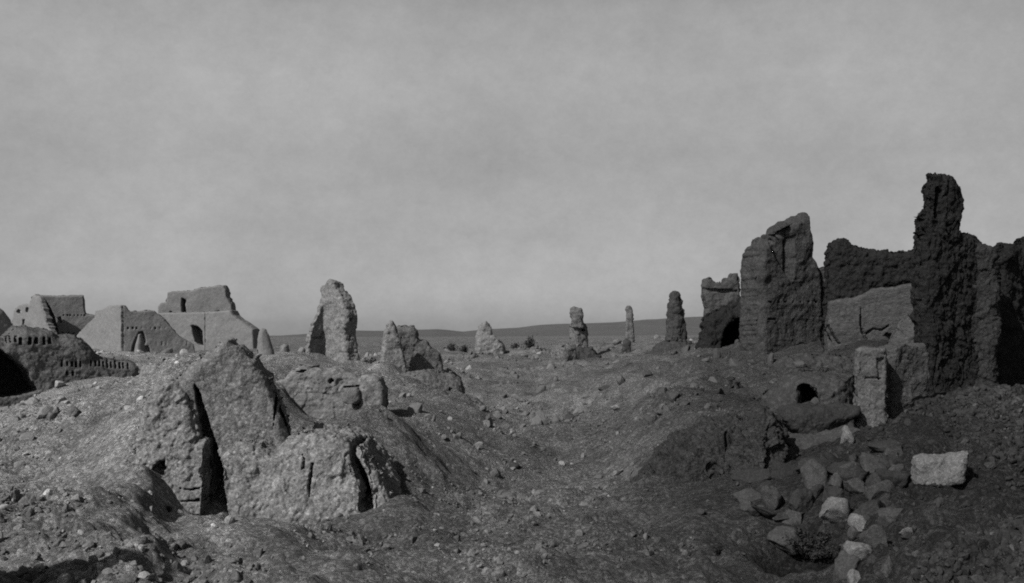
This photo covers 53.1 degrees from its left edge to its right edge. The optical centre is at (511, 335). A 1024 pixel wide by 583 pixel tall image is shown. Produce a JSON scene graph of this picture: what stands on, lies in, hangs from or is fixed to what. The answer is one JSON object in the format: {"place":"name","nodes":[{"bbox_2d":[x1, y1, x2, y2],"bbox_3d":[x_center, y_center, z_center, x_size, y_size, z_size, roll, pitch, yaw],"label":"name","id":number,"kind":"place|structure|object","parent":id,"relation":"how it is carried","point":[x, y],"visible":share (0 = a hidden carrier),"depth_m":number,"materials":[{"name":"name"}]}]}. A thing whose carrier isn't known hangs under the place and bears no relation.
{"place":"outdoors","nodes":[
{"label":"outdoors","id":0,"kind":"place"},
{"bbox_2d":[163,503,173,512],"bbox_3d":[-3.607,1.814,10.759,0.137,0.118,0.098,0,0,-28],"label":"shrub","id":1,"kind":"object","parent":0,"point":[168,508],"visible":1,"depth_m":10.76,"materials":[{"name":"black plant"}]},
{"bbox_2d":[270,317,701,336],"bbox_3d":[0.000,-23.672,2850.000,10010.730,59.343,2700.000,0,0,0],"label":"hills","id":2,"kind":"structure","parent":0,"point":[651,327],"depth_m":2159.89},
{"bbox_2d":[0,335,1023,582],"bbox_3d":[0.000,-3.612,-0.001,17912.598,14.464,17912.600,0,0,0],"label":"ground","id":3,"kind":"structure","parent":0,"point":[96,467],"depth_m":10.82,"materials":[{"name":"soil"}]},
{"bbox_2d":[0,308,12,335],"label":"mud ruin","id":4,"kind":"object","parent":3,"relation":"on","point":[5,323],"visible":0.56,"depth_m":72.67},
{"bbox_2d":[10,490,19,499],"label":"stone","id":5,"kind":"object","parent":3,"relation":"on","point":[15,494],"visible":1,"depth_m":8.45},
{"bbox_2d":[11,304,28,325],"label":"broken wall","id":6,"kind":"structure","parent":3,"relation":"on","point":[18,318],"depth_m":116.77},
{"bbox_2d":[45,412,56,419],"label":"stone","id":7,"kind":"object","parent":3,"relation":"on","point":[51,416],"visible":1,"depth_m":14.24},
{"bbox_2d":[24,294,94,334],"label":"ruined house","id":8,"kind":"structure","parent":3,"relation":"on","point":[62,314],"depth_m":98.06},
{"bbox_2d":[0,325,138,406],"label":"pitted wall","id":9,"kind":"structure","parent":3,"relation":"on","point":[36,360],"depth_m":33.90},
{"bbox_2d":[68,405,79,416],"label":"stone","id":10,"kind":"object","parent":3,"relation":"on","point":[73,410],"visible":0.93,"depth_m":14.22,"materials":[{"name":"stone"}]},
{"bbox_2d":[0,492,266,582],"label":"coarse rubble","id":11,"kind":"object","parent":3,"relation":"on","point":[25,499],"visible":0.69,"depth_m":6.85,"materials":[{"name":"stone"}]},
{"bbox_2d":[77,305,194,352],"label":"corner building","id":12,"kind":"structure","parent":3,"relation":"on","point":[116,328],"depth_m":87.29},
{"bbox_2d":[134,334,144,351],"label":"mud stump","id":13,"kind":"object","parent":3,"relation":"on","point":[139,344],"visible":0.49,"depth_m":79.67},
{"bbox_2d":[139,364,148,374],"bbox_3d":[-10.005,1.229,28.021,0.721,0.889,1.075,0,0,0],"label":"clay lump","id":14,"kind":"object","parent":3,"relation":"on","point":[143,368],"visible":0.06,"depth_m":27.71,"materials":[{"name":"soil"}]},
{"bbox_2d":[143,358,169,373],"bbox_3d":[-6.450,0.897,19.013,1.396,0.975,2.535,0,0,0],"label":"rubble hump","id":15,"kind":"object","parent":3,"relation":"on","point":[154,364],"visible":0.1,"depth_m":18.57,"materials":[{"name":"stone"}]},
{"bbox_2d":[157,285,259,350],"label":"tower house","id":16,"kind":"structure","parent":3,"relation":"on","point":[205,318],"depth_m":105.33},
{"bbox_2d":[176,338,290,477],"bbox_3d":[-3.369,1.296,12.399,1.475,2.536,2.012,0,0,-12],"label":"wall remnant","id":17,"kind":"object","parent":3,"relation":"on","point":[232,379],"depth_m":11.64,"materials":[{"name":"grey stone"}]},
{"bbox_2d":[253,548,262,557],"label":"stone","id":18,"kind":"object","parent":3,"relation":"on","point":[257,552],"visible":1,"depth_m":7.39,"materials":[{"name":"stone"}]},
{"bbox_2d":[256,328,273,354],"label":"round tower","id":19,"kind":"structure","parent":3,"relation":"on","point":[264,345],"depth_m":83.61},
{"bbox_2d":[130,378,401,524],"bbox_3d":[-2.756,1.489,12.048,3.314,2.014,2.701,0,0,0],"label":"clay mass","id":20,"kind":"object","parent":3,"relation":"on","point":[317,473],"visible":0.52,"depth_m":11.25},
{"bbox_2d":[280,344,289,351],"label":"ruin","id":21,"kind":"object","parent":3,"relation":"on","point":[284,347],"visible":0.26,"depth_m":63.69,"materials":[{"name":"stone"}]},
{"bbox_2d":[304,279,359,362],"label":"tall pinnacle","id":22,"kind":"object","parent":3,"relation":"on","point":[331,334],"visible":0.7,"depth_m":50.45,"materials":[{"name":"stone"}]},
{"bbox_2d":[276,365,388,418],"bbox_3d":[-3.154,1.300,16.997,2.194,1.632,1.045,0,0,0],"label":"broken masonry","id":23,"kind":"object","parent":3,"relation":"on","point":[316,392],"visible":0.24,"depth_m":16.60,"materials":[{"name":"stone"}]},
{"bbox_2d":[299,362,319,367],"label":"stone","id":24,"kind":"object","parent":23,"relation":"on","point":[311,365],"visible":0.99,"depth_m":16.74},
{"bbox_2d":[343,387,360,403],"bbox_3d":[-2.547,0.959,16.350,0.303,0.275,0.404,0,0,0],"label":"stone block","id":25,"kind":"object","parent":23,"relation":"in","point":[352,395],"depth_m":16.17,"materials":[{"name":"stone"}]},
{"bbox_2d":[359,374,385,407],"bbox_3d":[-2.245,0.912,16.450,0.432,0.593,0.419,0,0,0],"label":"plaster slab","id":26,"kind":"object","parent":23,"relation":"on","point":[372,387],"depth_m":16.26,"materials":[{"name":"stone"}]},
{"bbox_2d":[346,536,354,542],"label":"stone","id":27,"kind":"object","parent":3,"relation":"on","point":[350,538],"visible":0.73,"depth_m":9.04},
{"bbox_2d":[361,357,375,363],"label":"shrub","id":28,"kind":"object","parent":3,"relation":"on","point":[372,361],"visible":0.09,"depth_m":54.95,"materials":[{"name":"black plant"}]},
{"bbox_2d":[382,543,389,550],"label":"stone","id":29,"kind":"object","parent":3,"relation":"on","point":[385,546],"visible":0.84,"depth_m":8.69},
{"bbox_2d":[380,320,406,371],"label":"leaning wall","id":30,"kind":"structure","parent":3,"relation":"on","point":[392,351],"depth_m":40.55,"materials":[{"name":"stone"}]},
{"bbox_2d":[396,325,443,371],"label":"stepped wall","id":31,"kind":"structure","parent":3,"relation":"on","point":[419,354],"depth_m":42.18,"materials":[{"name":"stone"}]},
{"bbox_2d":[400,369,464,392],"bbox_3d":[-2.503,2.018,28.812,2.721,2.169,2.437,0,0,-37],"label":"rounded ruin","id":32,"kind":"object","parent":3,"relation":"on","point":[443,380],"visible":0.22,"depth_m":28.47,"materials":[{"name":"stone"}]},
{"bbox_2d":[444,342,457,350],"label":"shrub","id":33,"kind":"object","parent":3,"relation":"on","point":[452,348],"visible":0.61,"depth_m":74.02,"materials":[{"name":"black plant"}]},
{"bbox_2d":[442,352,478,358],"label":"wall","id":34,"kind":"structure","parent":3,"relation":"on","point":[471,355],"depth_m":61.63,"materials":[{"name":"stone"}]},
{"bbox_2d":[457,344,469,352],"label":"shrub","id":35,"kind":"object","parent":3,"relation":"on","point":[464,348],"visible":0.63,"depth_m":73.90,"materials":[{"name":"black plant"}]},
{"bbox_2d":[475,321,505,353],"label":"cairn ruin","id":36,"kind":"object","parent":3,"relation":"on","point":[487,341],"visible":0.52,"depth_m":69.85,"materials":[{"name":"stone"}]},
{"bbox_2d":[0,339,1023,582],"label":"rubble","id":37,"kind":"object","parent":3,"relation":"on","point":[496,573],"visible":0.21,"depth_m":10.18,"materials":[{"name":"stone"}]},
{"bbox_2d":[0,335,1023,498],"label":"broken bricks","id":38,"kind":"object","parent":3,"relation":"on","point":[538,417],"visible":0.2,"depth_m":21.24,"materials":[{"name":"brick"}]},
{"bbox_2d":[508,461,519,468],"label":"stone","id":39,"kind":"object","parent":3,"relation":"on","point":[513,464],"visible":0.8,"depth_m":16.56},
{"bbox_2d":[506,346,549,352],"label":"wall","id":40,"kind":"structure","parent":3,"relation":"on","point":[536,348],"depth_m":71.78,"materials":[{"name":"stone"}]},
{"bbox_2d":[518,334,538,349],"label":"shrub","id":41,"kind":"object","parent":3,"relation":"on","point":[529,343],"visible":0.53,"depth_m":79.88,"materials":[{"name":"black plant"}]},
{"bbox_2d":[550,343,577,364],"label":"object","id":42,"kind":"structure","parent":3,"relation":"on","point":[561,353],"depth_m":49.17,"materials":[{"name":"stone"}]},
{"bbox_2d":[569,306,588,347],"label":"capped pillar","id":43,"kind":"structure","parent":3,"relation":"on","point":[578,334],"depth_m":59.75,"materials":[{"name":"stone"}]},
{"bbox_2d":[576,346,601,359],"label":"clay heap","id":44,"kind":"object","parent":3,"relation":"on","point":[586,353],"visible":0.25,"depth_m":56.45,"materials":[{"name":"soil"}]},
{"bbox_2d":[598,385,609,390],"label":"stone","id":45,"kind":"object","parent":3,"relation":"on","point":[604,387],"visible":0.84,"depth_m":31.06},
{"bbox_2d":[621,338,630,353],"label":"dark stub","id":46,"kind":"object","parent":3,"relation":"on","point":[626,345],"visible":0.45,"depth_m":59.75,"materials":[{"name":"stone"}]},
{"bbox_2d":[624,306,634,341],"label":"slim pillar","id":47,"kind":"structure","parent":3,"relation":"on","point":[629,331],"depth_m":75.75,"materials":[{"name":"stone"}]},
{"bbox_2d":[648,337,693,353],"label":"clay heap","id":48,"kind":"object","parent":3,"relation":"on","point":[668,345],"visible":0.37,"depth_m":47.55,"materials":[{"name":"soil"}]},
{"bbox_2d":[665,291,686,340],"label":"conical pillar","id":49,"kind":"structure","parent":3,"relation":"on","point":[675,323],"depth_m":52.59,"materials":[{"name":"stone"}]},
{"bbox_2d":[697,508,704,514],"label":"stone","id":50,"kind":"object","parent":3,"relation":"on","point":[700,511],"visible":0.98,"depth_m":9.99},
{"bbox_2d":[630,404,790,482],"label":"eroded bank","id":51,"kind":"structure","parent":3,"relation":"on","point":[702,448],"depth_m":12.08,"materials":[{"name":"soil"}]},
{"bbox_2d":[788,446,797,459],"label":"stone","id":52,"kind":"object","parent":51,"relation":"on","point":[793,453],"visible":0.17,"depth_m":12.12,"materials":[{"name":"stone"}]},
{"bbox_2d":[695,273,740,348],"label":"square tower","id":53,"kind":"structure","parent":3,"relation":"on","point":[719,326],"depth_m":39.10,"materials":[{"name":"brick"}]},
{"bbox_2d":[692,376,744,388],"bbox_3d":[4.432,1.288,22.252,1.373,0.792,1.549,0,0,21],"label":"rubble ledge","id":54,"kind":"object","parent":3,"relation":"on","point":[730,382],"visible":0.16,"depth_m":21.94,"materials":[{"name":"stone"}]},
{"bbox_2d":[705,538,731,555],"bbox_3d":[1.807,1.852,8.892,0.204,0.161,0.212,0,0,37],"label":"shrub","id":55,"kind":"object","parent":3,"relation":"on","point":[718,549],"visible":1,"depth_m":8.90,"materials":[{"name":"black plant"}]},
{"bbox_2d":[731,487,760,502],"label":"stone","id":56,"kind":"object","parent":3,"relation":"on","point":[750,493],"visible":0.59,"depth_m":10.25,"materials":[{"name":"stone"}]},
{"bbox_2d":[740,499,754,511],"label":"stone","id":57,"kind":"object","parent":3,"relation":"on","point":[745,505],"visible":0.87,"depth_m":9.98,"materials":[{"name":"stone"}]},
{"bbox_2d":[730,468,771,483],"bbox_3d":[2.662,1.589,11.280,0.336,0.254,0.477,0,0,-31],"label":"stone","id":58,"kind":"object","parent":3,"relation":"on","point":[750,475],"visible":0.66,"depth_m":11.22,"materials":[{"name":"stone"}]},
{"bbox_2d":[748,507,760,515],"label":"stone","id":59,"kind":"object","parent":3,"relation":"on","point":[752,511],"visible":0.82,"depth_m":9.86,"materials":[{"name":"stone"}]},
{"bbox_2d":[752,506,776,518],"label":"stone","id":60,"kind":"object","parent":3,"relation":"on","point":[767,513],"visible":0.81,"depth_m":9.78,"materials":[{"name":"stone"}]},
{"bbox_2d":[759,480,776,491],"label":"stone","id":61,"kind":"object","parent":3,"relation":"on","point":[769,483],"visible":0.34,"depth_m":10.54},
{"bbox_2d":[761,485,781,509],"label":"stone","id":62,"kind":"object","parent":3,"relation":"on","point":[771,497],"visible":0.92,"depth_m":9.97,"materials":[{"name":"stone"}]},
{"bbox_2d":[739,212,825,355],"bbox_3d":[8.561,-1.350,31.640,3.193,4.882,1.294,0,0,-25],"label":"great wall fragment","id":63,"kind":"object","parent":3,"relation":"on","point":[783,279],"visible":0.71,"depth_m":31.06,"materials":[{"name":"brick"}]},
{"bbox_2d":[770,460,796,479],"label":"stone","id":64,"kind":"object","parent":3,"relation":"on","point":[779,469],"visible":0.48,"depth_m":11.14,"materials":[{"name":"stone"}]},
{"bbox_2d":[766,525,802,555],"bbox_3d":[2.547,1.906,9.517,0.289,0.260,0.322,0,0,-42],"label":"stone","id":65,"kind":"object","parent":3,"relation":"on","point":[776,534],"visible":0.88,"depth_m":9.46,"materials":[{"name":"stone"}]},
{"bbox_2d":[772,512,804,519],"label":"stone","id":66,"kind":"object","parent":3,"relation":"on","point":[780,516],"visible":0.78,"depth_m":9.74,"materials":[{"name":"stone"}]},
{"bbox_2d":[780,509,801,524],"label":"stone","id":67,"kind":"object","parent":3,"relation":"on","point":[794,516],"visible":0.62,"depth_m":9.68,"materials":[{"name":"stone"}]},
{"bbox_2d":[788,488,812,512],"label":"stone","id":68,"kind":"object","parent":3,"relation":"on","point":[800,500],"visible":0.91,"depth_m":9.76,"materials":[{"name":"stone"}]},
{"bbox_2d":[759,367,854,411],"bbox_3d":[4.680,1.081,16.266,1.597,1.154,2.066,0,0,18],"label":"oven pit","id":69,"kind":"object","parent":3,"relation":"on","point":[824,386],"visible":0.48,"depth_m":15.54,"materials":[{"name":"stone"}]},
{"bbox_2d":[768,352,853,369],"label":"wall","id":70,"kind":"structure","parent":3,"relation":"on","point":[830,361],"depth_m":24.61,"materials":[{"name":"stone"}]},
{"bbox_2d":[795,456,826,472],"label":"stone","id":71,"kind":"object","parent":3,"relation":"on","point":[802,462],"visible":0.3,"depth_m":10.72,"materials":[{"name":"stone"}]},
{"bbox_2d":[782,527,845,560],"bbox_3d":[2.798,1.923,9.329,0.640,0.298,0.429,0,0,35],"label":"shrub","id":72,"kind":"object","parent":3,"relation":"on","point":[808,547],"visible":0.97,"depth_m":9.36,"materials":[{"name":"black plant"}]},
{"bbox_2d":[800,459,828,488],"bbox_3d":[2.990,1.394,10.070,0.259,0.352,0.307,0,0,0],"label":"stone","id":73,"kind":"object","parent":3,"relation":"on","point":[813,472],"visible":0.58,"depth_m":10.02,"materials":[{"name":"stone"}]},
{"bbox_2d":[809,484,823,500],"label":"stone","id":74,"kind":"object","parent":3,"relation":"on","point":[816,490],"visible":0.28,"depth_m":9.86,"materials":[{"name":"stone"}]},
{"bbox_2d":[817,524,825,534],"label":"stone","id":75,"kind":"object","parent":3,"relation":"on","point":[820,530],"visible":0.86,"depth_m":9.45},
{"bbox_2d":[786,425,860,451],"bbox_3d":[3.774,1.338,12.705,0.982,0.416,0.803,0,0,0],"label":"stone slab","id":76,"kind":"object","parent":3,"relation":"on","point":[798,442],"depth_m":12.42,"materials":[{"name":"stone"}]},
{"bbox_2d":[777,402,861,434],"bbox_3d":[3.934,1.083,13.207,1.006,0.425,0.722,0,0,0],"label":"stone slab","id":77,"kind":"object","parent":76,"relation":"on","point":[804,418],"depth_m":12.89,"materials":[{"name":"stone"}]},
{"bbox_2d":[819,496,850,523],"bbox_3d":[2.967,1.643,9.420,0.256,0.327,0.292,0,0,0],"label":"stone","id":78,"kind":"object","parent":3,"relation":"on","point":[835,509],"visible":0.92,"depth_m":9.33,"materials":[{"name":"stone"}]},
{"bbox_2d":[827,472,842,487],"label":"stone","id":79,"kind":"object","parent":3,"relation":"on","point":[835,480],"visible":0.75,"depth_m":9.75,"materials":[{"name":"stone"}]},
{"bbox_2d":[821,486,851,502],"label":"stone","id":80,"kind":"object","parent":3,"relation":"on","point":[832,491],"visible":0.64,"depth_m":9.63,"materials":[{"name":"stone"}]},
{"bbox_2d":[832,549,860,582],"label":"stone","id":81,"kind":"object","parent":3,"relation":"on","point":[845,562],"visible":0.66,"depth_m":7.58,"materials":[{"name":"stone"}]},
{"bbox_2d":[840,425,854,443],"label":"stone","id":82,"kind":"object","parent":3,"relation":"on","point":[847,436],"visible":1,"depth_m":10.93,"materials":[{"name":"stone"}]},
{"bbox_2d":[839,461,855,467],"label":"stone","id":83,"kind":"object","parent":3,"relation":"on","point":[849,464],"visible":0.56,"depth_m":10.00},
{"bbox_2d":[827,461,869,478],"bbox_3d":[3.283,1.365,10.062,0.320,0.235,0.426,0,0,-31],"label":"stone","id":84,"kind":"object","parent":3,"relation":"on","point":[845,472],"visible":0.51,"depth_m":9.97,"materials":[{"name":"stone"}]},
{"bbox_2d":[848,454,857,461],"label":"stone","id":85,"kind":"object","parent":3,"relation":"on","point":[853,457],"visible":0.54,"depth_m":10.20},
{"bbox_2d":[846,569,860,582],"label":"stone","id":86,"kind":"object","parent":3,"relation":"on","point":[853,575],"visible":1,"depth_m":6.58,"materials":[{"name":"stone"}]},
{"bbox_2d":[847,526,859,541],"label":"stone","id":87,"kind":"object","parent":3,"relation":"on","point":[853,532],"visible":0.61,"depth_m":9.06,"materials":[{"name":"stone"}]},
{"bbox_2d":[843,478,866,494],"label":"stone","id":88,"kind":"object","parent":3,"relation":"on","point":[853,486],"visible":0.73,"depth_m":9.64,"materials":[{"name":"stone"}]},
{"bbox_2d":[847,513,866,531],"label":"stone","id":89,"kind":"object","parent":3,"relation":"on","point":[857,521],"visible":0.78,"depth_m":9.07,"materials":[{"name":"stone"}]},
{"bbox_2d":[843,540,871,558],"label":"stone","id":90,"kind":"object","parent":3,"relation":"on","point":[860,550],"visible":0.76,"depth_m":7.60,"materials":[{"name":"stone"}]},
{"bbox_2d":[856,470,869,481],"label":"stone","id":91,"kind":"object","parent":3,"relation":"on","point":[862,476],"visible":0.47,"depth_m":9.84,"materials":[{"name":"stone"}]},
{"bbox_2d":[820,238,913,350],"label":"long ruined wall","id":92,"kind":"structure","parent":3,"relation":"on","point":[851,270],"depth_m":29.42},
{"bbox_2d":[824,283,912,352],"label":"plastered wall","id":93,"kind":"structure","parent":3,"relation":"on","point":[874,314],"depth_m":28.51,"materials":[{"name":"paint"}]},
{"bbox_2d":[853,499,885,519],"bbox_3d":[3.263,1.589,9.225,0.296,0.230,0.387,0,0,43],"label":"stone","id":94,"kind":"object","parent":3,"relation":"on","point":[865,509],"visible":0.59,"depth_m":9.11,"materials":[{"name":"stone"}]},
{"bbox_2d":[859,524,886,548],"bbox_3d":[2.701,1.523,7.670,0.169,0.238,0.208,0,0,0],"label":"stone","id":95,"kind":"object","parent":3,"relation":"on","point":[874,536],"visible":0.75,"depth_m":7.60,"materials":[{"name":"stone"}]},
{"bbox_2d":[859,452,886,473],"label":"stone","id":96,"kind":"object","parent":3,"relation":"on","point":[869,462],"visible":0.44,"depth_m":10.08,"materials":[{"name":"stone"}]},
{"bbox_2d":[865,472,883,487],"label":"stone","id":97,"kind":"object","parent":3,"relation":"on","point":[873,478],"visible":0.2,"depth_m":9.68,"materials":[{"name":"stone"}]},
{"bbox_2d":[874,468,911,488],"bbox_3d":[3.653,1.396,9.811,0.343,0.254,0.412,0,0,16],"label":"stone","id":98,"kind":"object","parent":97,"relation":"on","point":[899,479],"visible":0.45,"depth_m":9.68,"materials":[{"name":"stone"}]},
{"bbox_2d":[865,480,895,500],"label":"stone","id":99,"kind":"object","parent":3,"relation":"on","point":[881,490],"visible":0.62,"depth_m":9.37,"materials":[{"name":"stone"}]},
{"bbox_2d":[876,516,888,525],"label":"stone","id":100,"kind":"object","parent":3,"relation":"on","point":[881,520],"visible":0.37,"depth_m":8.74,"materials":[{"name":"stone"}]},
{"bbox_2d":[866,439,902,456],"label":"stone","id":101,"kind":"object","parent":3,"relation":"on","point":[882,446],"visible":0.75,"depth_m":10.28,"materials":[{"name":"stone"}]},
{"bbox_2d":[880,554,892,576],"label":"stone","id":102,"kind":"object","parent":3,"relation":"on","point":[886,568],"visible":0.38,"depth_m":6.74,"materials":[{"name":"stone"}]},
{"bbox_2d":[878,454,900,466],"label":"stone","id":103,"kind":"object","parent":3,"relation":"on","point":[889,460],"visible":0.44,"depth_m":10.08,"materials":[{"name":"stone"}]},
{"bbox_2d":[876,507,903,523],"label":"stone","id":104,"kind":"object","parent":3,"relation":"on","point":[889,513],"visible":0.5,"depth_m":8.74,"materials":[{"name":"stone"}]},
{"bbox_2d":[883,448,898,456],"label":"stone","id":105,"kind":"object","parent":3,"relation":"on","point":[888,451],"visible":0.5,"depth_m":10.19,"materials":[{"name":"stone"}]},
{"bbox_2d":[853,342,929,428],"bbox_3d":[4.948,0.903,13.489,1.340,1.641,0.567,0,0,-37],"label":"wall stub","id":106,"kind":"object","parent":3,"relation":"on","point":[891,380],"depth_m":13.38,"materials":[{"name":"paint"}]},
{"bbox_2d":[888,464,904,471],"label":"stone","id":107,"kind":"object","parent":3,"relation":"on","point":[898,467],"visible":0.34,"depth_m":9.86,"materials":[{"name":"stone"}]},
{"bbox_2d":[888,313,914,343],"bbox_3d":[8.461,0.034,21.998,0.709,1.017,1.004,0,0,0],"label":"fallen plaster","id":108,"kind":"object","parent":3,"relation":"on","point":[903,332],"visible":0.3,"depth_m":21.74,"materials":[{"name":"paint"}]},
{"bbox_2d":[899,527,912,534],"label":"stone","id":109,"kind":"object","parent":3,"relation":"on","point":[906,529],"visible":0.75,"depth_m":8.07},
{"bbox_2d":[839,382,1023,582],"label":"slope rubble","id":110,"kind":"object","parent":3,"relation":"on","point":[1009,540],"visible":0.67,"depth_m":8.58,"materials":[{"name":"stone"}]},
{"bbox_2d":[910,450,968,486],"bbox_3d":[4.022,1.250,9.635,0.500,0.340,0.315,0,0,12],"label":"stone block","id":111,"kind":"object","parent":3,"relation":"on","point":[948,469],"depth_m":9.51,"materials":[{"name":"stone"}]},
{"bbox_2d":[909,172,1001,395],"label":"mud pillar","id":112,"kind":"structure","parent":3,"relation":"on","point":[955,316],"depth_m":16.45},
{"bbox_2d":[993,236,1023,386],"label":"edge wall","id":113,"kind":"structure","parent":3,"relation":"on","point":[1009,264],"depth_m":17.66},
{"bbox_2d":[0,0,1023,335],"label":"sky","id":114,"kind":"structure","parent":0,"point":[455,165],"materials":[{"name":"grey"}]}
]}

